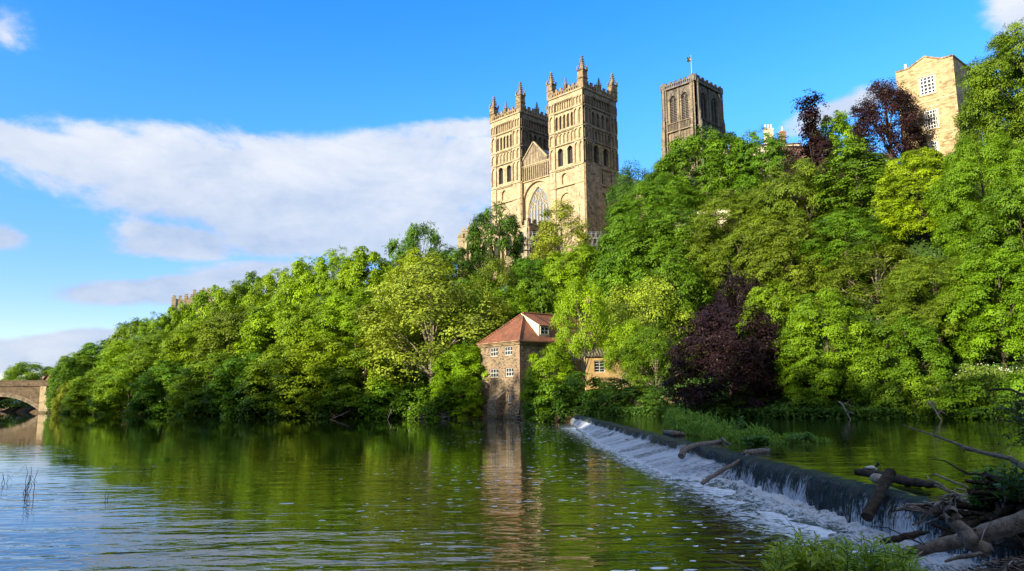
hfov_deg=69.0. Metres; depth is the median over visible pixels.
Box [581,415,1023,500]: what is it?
water
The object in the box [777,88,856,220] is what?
broadleaf tree
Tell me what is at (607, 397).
bush
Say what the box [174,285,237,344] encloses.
broadleaf tree
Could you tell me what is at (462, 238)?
stepped parapet
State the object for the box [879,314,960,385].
broadleaf tree
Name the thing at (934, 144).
window
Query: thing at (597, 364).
window
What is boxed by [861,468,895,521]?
leaning log
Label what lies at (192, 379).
broadleaf tree
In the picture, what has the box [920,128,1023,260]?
broadleaf tree
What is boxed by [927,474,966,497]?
bleached bough
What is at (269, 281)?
broadleaf tree
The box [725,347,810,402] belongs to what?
broadleaf tree
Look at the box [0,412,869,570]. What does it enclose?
water
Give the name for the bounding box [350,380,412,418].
bush
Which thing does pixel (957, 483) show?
bleached bough
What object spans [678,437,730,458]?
lodged branch
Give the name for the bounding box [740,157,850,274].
broadleaf tree
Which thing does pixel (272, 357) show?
broadleaf tree
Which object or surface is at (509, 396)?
window
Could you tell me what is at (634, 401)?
stone wall
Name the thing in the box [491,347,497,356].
window
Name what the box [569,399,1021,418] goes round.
bank growth
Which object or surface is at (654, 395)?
bush
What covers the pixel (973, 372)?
white flowers
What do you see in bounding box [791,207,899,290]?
broadleaf tree
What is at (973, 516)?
root tangle
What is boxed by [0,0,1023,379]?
sky
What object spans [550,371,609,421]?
bush
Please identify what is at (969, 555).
corner branch
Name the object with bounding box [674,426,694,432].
leafy plant
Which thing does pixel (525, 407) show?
bush
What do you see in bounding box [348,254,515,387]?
broadleaf tree
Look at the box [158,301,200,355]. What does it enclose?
broadleaf tree
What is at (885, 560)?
willow shrub
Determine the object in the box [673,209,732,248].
house
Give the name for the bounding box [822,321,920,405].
broadleaf tree
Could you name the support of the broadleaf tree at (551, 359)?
on the ground at (868, 306)
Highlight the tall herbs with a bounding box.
[868,362,1023,416]
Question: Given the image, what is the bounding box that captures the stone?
[870,473,881,483]
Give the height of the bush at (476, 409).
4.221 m
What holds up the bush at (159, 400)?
on the ground at (868, 306)
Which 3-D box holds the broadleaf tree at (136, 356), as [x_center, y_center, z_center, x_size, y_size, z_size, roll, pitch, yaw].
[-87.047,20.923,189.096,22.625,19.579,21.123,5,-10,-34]
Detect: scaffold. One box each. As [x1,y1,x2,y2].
[522,232,537,256]
[587,231,605,245]
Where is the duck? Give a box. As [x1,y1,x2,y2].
[863,462,880,469]
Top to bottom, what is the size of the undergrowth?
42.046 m
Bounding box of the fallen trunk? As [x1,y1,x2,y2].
[861,509,1023,563]
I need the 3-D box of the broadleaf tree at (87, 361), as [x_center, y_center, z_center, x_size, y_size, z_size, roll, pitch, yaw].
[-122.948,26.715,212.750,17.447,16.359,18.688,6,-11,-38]
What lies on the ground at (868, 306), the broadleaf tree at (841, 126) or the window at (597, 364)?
the broadleaf tree at (841, 126)
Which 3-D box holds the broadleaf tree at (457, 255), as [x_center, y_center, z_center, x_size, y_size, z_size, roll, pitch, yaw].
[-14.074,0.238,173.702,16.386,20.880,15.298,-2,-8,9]
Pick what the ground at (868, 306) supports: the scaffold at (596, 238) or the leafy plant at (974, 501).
the scaffold at (596, 238)
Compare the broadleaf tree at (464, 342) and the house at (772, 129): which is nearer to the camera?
the broadleaf tree at (464, 342)
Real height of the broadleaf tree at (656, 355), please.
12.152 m
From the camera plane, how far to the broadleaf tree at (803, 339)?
76.47 m
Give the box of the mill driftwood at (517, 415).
[511,413,523,419]
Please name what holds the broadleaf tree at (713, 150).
on the ground at (868, 306)
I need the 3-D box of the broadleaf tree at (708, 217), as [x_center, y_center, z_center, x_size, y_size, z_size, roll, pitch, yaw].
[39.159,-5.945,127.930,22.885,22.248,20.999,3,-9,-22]
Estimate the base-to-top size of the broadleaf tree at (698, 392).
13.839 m
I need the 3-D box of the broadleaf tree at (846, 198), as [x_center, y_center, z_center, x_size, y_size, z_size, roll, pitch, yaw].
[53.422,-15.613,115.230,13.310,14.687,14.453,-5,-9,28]
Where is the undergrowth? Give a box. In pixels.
[20,151,1023,408]
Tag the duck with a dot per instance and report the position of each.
(872, 467)
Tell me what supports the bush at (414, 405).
on the ground at (868, 306)
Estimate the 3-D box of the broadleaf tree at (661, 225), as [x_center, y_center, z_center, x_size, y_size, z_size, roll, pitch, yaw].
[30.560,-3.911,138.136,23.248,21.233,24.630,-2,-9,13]
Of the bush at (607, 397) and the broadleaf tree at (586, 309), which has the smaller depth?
the bush at (607, 397)
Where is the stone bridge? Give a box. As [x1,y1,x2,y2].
[0,380,49,410]
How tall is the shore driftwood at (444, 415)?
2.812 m
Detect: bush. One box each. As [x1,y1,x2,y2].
[149,387,178,414]
[186,380,237,415]
[222,375,277,416]
[259,373,323,417]
[314,378,360,417]
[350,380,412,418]
[387,381,439,418]
[406,381,470,419]
[448,400,483,418]
[519,369,553,420]
[527,377,580,421]
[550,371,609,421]
[582,377,638,413]
[608,385,660,407]
[638,392,678,406]
[860,375,917,410]
[890,375,953,418]
[916,377,992,418]
[950,373,1022,418]
[985,372,1023,417]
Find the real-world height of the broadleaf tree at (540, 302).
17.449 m
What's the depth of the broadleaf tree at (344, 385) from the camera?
126.64 m
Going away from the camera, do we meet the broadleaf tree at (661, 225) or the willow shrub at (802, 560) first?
the willow shrub at (802, 560)
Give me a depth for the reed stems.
29.41 m
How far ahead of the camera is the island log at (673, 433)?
46.31 m
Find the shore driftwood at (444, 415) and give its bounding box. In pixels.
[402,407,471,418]
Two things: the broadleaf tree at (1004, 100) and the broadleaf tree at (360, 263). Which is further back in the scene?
the broadleaf tree at (360, 263)
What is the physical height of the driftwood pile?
0.954 m
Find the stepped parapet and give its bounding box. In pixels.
[458,216,488,272]
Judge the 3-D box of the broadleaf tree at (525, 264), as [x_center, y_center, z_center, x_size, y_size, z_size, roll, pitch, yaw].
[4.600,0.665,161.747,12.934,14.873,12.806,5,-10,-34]
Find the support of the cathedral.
on the ground at (868, 306)
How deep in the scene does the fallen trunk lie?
12.96 m
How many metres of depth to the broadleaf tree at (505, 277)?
148.87 m
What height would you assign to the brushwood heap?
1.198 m
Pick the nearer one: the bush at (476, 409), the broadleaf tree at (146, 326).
the bush at (476, 409)
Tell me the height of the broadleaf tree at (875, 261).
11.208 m
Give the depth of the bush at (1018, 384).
67.67 m
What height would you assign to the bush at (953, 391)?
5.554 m
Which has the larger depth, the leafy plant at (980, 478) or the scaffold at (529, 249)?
the scaffold at (529, 249)
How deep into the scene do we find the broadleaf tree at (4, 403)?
227.51 m
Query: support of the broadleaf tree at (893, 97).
on the ground at (868, 306)
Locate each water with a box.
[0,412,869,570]
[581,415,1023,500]
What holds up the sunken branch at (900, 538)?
on the weir
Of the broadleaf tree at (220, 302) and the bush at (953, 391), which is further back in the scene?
the broadleaf tree at (220, 302)
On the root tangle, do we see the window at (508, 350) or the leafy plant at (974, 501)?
the leafy plant at (974, 501)
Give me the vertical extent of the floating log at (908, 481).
0.363 m
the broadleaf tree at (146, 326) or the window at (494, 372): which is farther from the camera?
the broadleaf tree at (146, 326)
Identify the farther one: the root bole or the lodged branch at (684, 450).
the lodged branch at (684, 450)
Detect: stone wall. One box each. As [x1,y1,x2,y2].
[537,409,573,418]
[598,397,690,406]
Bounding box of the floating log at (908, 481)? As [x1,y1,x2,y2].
[854,469,942,487]
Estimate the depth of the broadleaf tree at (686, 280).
120.03 m
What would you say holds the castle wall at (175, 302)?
on the ground at (868, 306)
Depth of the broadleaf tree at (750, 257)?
103.63 m
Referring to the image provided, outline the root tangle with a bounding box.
[930,471,1023,552]
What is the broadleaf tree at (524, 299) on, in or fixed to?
on the ground at (868, 306)
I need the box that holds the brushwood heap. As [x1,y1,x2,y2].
[950,552,1023,570]
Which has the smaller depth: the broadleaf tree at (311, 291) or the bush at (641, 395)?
the bush at (641, 395)
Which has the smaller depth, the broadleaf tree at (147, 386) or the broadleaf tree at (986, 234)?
the broadleaf tree at (986, 234)
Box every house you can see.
[42,368,52,379]
[585,338,669,390]
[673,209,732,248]
[753,124,799,201]
[778,127,807,171]
[895,54,981,158]
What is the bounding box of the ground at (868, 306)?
[0,160,1023,422]
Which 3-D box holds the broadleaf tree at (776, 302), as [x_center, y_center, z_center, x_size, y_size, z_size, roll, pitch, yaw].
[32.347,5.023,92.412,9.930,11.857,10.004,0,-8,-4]
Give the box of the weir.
[570,415,1023,570]
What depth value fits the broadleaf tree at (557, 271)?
150.44 m
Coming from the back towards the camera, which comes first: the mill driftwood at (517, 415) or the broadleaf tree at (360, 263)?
the broadleaf tree at (360, 263)
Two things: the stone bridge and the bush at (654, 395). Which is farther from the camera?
the stone bridge
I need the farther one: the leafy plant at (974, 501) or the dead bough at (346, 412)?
the dead bough at (346, 412)
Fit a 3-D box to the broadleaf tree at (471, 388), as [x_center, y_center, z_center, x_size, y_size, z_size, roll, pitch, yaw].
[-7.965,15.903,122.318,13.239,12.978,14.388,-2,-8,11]
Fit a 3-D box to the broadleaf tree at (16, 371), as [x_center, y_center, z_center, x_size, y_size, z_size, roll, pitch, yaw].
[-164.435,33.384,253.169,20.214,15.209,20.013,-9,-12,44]
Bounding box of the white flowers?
[887,362,1023,391]
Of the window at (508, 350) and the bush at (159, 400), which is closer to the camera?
the window at (508, 350)
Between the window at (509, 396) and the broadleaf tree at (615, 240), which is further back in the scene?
the broadleaf tree at (615, 240)
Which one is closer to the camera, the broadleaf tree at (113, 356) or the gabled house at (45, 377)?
the broadleaf tree at (113, 356)
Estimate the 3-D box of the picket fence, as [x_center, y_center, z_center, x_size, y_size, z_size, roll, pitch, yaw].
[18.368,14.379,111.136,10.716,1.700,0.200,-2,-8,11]
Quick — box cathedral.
[464,55,727,282]
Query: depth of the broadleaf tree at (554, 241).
174.00 m
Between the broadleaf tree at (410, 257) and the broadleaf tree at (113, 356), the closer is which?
the broadleaf tree at (410, 257)
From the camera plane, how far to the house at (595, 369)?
120.79 m
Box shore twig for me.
[713,557,753,570]
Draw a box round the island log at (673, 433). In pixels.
[662,430,685,435]
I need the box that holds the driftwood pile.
[892,484,971,525]
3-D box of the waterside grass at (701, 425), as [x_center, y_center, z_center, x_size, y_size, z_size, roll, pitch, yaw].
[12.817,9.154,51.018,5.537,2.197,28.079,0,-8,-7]
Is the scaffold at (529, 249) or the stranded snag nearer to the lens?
the stranded snag
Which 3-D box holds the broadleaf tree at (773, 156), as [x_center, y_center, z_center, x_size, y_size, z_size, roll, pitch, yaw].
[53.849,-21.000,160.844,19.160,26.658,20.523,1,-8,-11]
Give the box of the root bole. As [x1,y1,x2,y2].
[996,484,1023,502]
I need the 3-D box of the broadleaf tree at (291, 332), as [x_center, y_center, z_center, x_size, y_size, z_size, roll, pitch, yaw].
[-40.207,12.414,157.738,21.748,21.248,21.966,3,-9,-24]
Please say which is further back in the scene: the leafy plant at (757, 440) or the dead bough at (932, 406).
the dead bough at (932, 406)
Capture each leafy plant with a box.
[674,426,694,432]
[735,415,747,429]
[740,434,771,446]
[784,431,815,440]
[962,483,993,512]
[966,464,1003,497]
[991,458,1023,501]
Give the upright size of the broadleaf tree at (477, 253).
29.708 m
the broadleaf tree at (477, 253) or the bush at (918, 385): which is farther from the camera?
the broadleaf tree at (477, 253)
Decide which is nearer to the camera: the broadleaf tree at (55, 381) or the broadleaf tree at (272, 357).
the broadleaf tree at (272, 357)
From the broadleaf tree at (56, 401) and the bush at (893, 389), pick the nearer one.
the bush at (893, 389)
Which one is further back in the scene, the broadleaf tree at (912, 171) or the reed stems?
the broadleaf tree at (912, 171)
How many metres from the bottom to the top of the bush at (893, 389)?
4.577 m
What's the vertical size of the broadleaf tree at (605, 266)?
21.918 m
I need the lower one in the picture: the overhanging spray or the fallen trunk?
the fallen trunk
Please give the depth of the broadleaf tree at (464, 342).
146.07 m
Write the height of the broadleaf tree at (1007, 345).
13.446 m
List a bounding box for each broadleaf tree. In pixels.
[0,361,52,399]
[0,398,28,409]
[43,356,84,412]
[45,350,99,388]
[50,380,90,412]
[59,367,127,413]
[66,338,126,396]
[85,360,164,414]
[91,338,157,397]
[103,317,158,392]
[119,329,195,390]
[124,358,199,415]
[125,310,175,383]
[153,318,237,387]
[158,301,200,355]
[164,349,244,415]
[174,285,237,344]
[187,305,278,380]
[200,352,281,416]
[203,280,257,339]
[230,298,320,375]
[230,342,322,413]
[232,270,274,325]
[236,266,299,326]
[264,332,369,417]
[270,256,333,330]
[274,294,366,376]
[300,245,366,331]
[303,286,412,373]
[314,347,414,417]
[330,246,390,342]
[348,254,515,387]
[363,261,414,337]
[374,247,458,344]
[382,220,451,332]
[424,344,490,413]
[425,243,477,309]
[442,271,499,349]
[461,200,528,290]
[464,250,524,341]
[467,287,536,352]
[500,275,576,323]
[504,255,557,312]
[518,342,581,414]
[525,199,594,288]
[541,242,609,314]
[547,275,611,388]
[581,250,649,329]
[587,212,659,306]
[596,272,701,385]
[599,317,658,387]
[602,160,654,234]
[603,171,710,262]
[615,318,696,392]
[618,208,735,309]
[629,254,715,380]
[642,125,764,229]
[653,301,810,414]
[682,187,795,302]
[706,267,777,381]
[713,124,803,228]
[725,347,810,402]
[728,215,847,319]
[734,279,815,362]
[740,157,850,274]
[769,287,891,408]
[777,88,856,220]
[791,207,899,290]
[810,110,870,210]
[810,137,896,224]
[817,237,933,322]
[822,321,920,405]
[847,77,935,166]
[868,147,981,243]
[871,255,1004,348]
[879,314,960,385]
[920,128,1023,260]
[931,246,1023,368]
[950,17,1023,191]
[963,171,1023,332]
[976,55,1023,142]
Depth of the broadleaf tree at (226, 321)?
169.66 m
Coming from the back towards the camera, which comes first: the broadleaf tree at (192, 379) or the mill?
the broadleaf tree at (192, 379)
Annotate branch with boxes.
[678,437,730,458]
[700,453,749,484]
[879,530,929,544]
[903,425,1023,470]
[933,459,981,475]
[944,552,983,562]
[987,388,1023,396]
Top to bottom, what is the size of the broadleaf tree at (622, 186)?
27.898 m
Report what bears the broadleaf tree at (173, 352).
on the ground at (868, 306)
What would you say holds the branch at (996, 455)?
on the ground at (868, 306)
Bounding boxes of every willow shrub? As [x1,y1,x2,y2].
[758,527,855,570]
[829,532,929,570]
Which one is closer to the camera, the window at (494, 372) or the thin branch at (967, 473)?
the thin branch at (967, 473)
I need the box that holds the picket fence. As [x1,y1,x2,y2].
[599,377,658,384]
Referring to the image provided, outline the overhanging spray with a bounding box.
[981,395,1023,453]
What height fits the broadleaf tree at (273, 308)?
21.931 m
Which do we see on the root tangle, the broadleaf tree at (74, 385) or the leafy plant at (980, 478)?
the leafy plant at (980, 478)
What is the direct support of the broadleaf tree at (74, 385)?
on the ground at (868, 306)
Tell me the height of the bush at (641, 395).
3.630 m
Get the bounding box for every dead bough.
[332,407,357,418]
[838,399,854,418]
[927,400,945,420]
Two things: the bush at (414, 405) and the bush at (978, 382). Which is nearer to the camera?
the bush at (978, 382)
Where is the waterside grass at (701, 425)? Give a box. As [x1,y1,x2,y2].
[662,403,832,445]
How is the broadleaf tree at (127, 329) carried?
on the ground at (868, 306)
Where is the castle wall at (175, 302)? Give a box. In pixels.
[171,288,213,329]
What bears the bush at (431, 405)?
on the ground at (868, 306)
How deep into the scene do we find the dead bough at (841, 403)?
71.36 m
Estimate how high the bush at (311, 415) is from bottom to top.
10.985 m
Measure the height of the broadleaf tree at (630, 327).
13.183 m
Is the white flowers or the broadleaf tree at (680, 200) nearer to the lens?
the white flowers
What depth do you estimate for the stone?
20.35 m
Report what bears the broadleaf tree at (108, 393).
on the ground at (868, 306)
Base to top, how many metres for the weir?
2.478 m
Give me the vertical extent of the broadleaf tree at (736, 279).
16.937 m
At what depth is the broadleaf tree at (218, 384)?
146.43 m
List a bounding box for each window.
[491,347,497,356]
[491,369,497,376]
[505,346,511,354]
[506,368,512,376]
[508,394,511,402]
[594,361,604,371]
[919,74,935,95]
[924,108,938,129]
[929,140,938,150]
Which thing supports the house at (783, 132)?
on the ground at (868, 306)
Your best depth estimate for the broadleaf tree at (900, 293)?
79.29 m
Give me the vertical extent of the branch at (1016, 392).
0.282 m
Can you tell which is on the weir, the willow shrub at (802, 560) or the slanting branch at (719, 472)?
the slanting branch at (719, 472)
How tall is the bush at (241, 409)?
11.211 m
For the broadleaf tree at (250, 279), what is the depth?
207.02 m
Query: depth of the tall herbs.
72.98 m
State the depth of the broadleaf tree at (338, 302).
147.05 m
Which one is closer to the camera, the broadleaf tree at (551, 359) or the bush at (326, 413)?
the broadleaf tree at (551, 359)
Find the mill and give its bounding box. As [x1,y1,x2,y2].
[476,299,604,418]
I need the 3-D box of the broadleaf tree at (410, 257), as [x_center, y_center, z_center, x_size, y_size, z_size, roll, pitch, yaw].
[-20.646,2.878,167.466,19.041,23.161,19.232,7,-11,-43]
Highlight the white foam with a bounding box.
[573,424,982,570]
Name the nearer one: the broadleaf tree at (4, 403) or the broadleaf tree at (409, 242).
the broadleaf tree at (409, 242)
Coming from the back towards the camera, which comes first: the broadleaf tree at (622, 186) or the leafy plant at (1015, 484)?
the broadleaf tree at (622, 186)
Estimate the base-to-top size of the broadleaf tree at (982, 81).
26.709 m
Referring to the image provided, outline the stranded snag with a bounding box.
[741,447,770,454]
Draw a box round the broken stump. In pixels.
[941,494,994,558]
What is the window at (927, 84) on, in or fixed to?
in the stone house at (930, 79)
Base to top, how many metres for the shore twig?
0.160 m
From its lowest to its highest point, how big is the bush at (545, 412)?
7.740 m
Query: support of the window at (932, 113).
in the stone house at (930, 79)
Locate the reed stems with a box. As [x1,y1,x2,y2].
[19,464,37,495]
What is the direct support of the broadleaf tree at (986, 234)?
on the ground at (868, 306)
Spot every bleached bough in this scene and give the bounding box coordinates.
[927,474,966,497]
[932,473,967,487]
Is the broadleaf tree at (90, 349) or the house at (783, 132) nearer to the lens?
the house at (783, 132)
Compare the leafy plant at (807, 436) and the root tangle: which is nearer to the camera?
the root tangle
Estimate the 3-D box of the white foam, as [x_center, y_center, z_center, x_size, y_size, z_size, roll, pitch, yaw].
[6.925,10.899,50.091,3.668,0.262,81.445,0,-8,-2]
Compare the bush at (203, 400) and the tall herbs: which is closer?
the tall herbs
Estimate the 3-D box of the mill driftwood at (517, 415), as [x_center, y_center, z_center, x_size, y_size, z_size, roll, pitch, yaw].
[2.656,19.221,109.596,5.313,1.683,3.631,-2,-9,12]
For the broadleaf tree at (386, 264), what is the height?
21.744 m
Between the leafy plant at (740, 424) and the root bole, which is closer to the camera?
the root bole
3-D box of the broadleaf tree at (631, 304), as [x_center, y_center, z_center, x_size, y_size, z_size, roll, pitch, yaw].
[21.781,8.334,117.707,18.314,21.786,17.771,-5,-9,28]
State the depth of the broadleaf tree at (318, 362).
131.21 m
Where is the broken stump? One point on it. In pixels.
(972, 542)
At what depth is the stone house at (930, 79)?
126.20 m

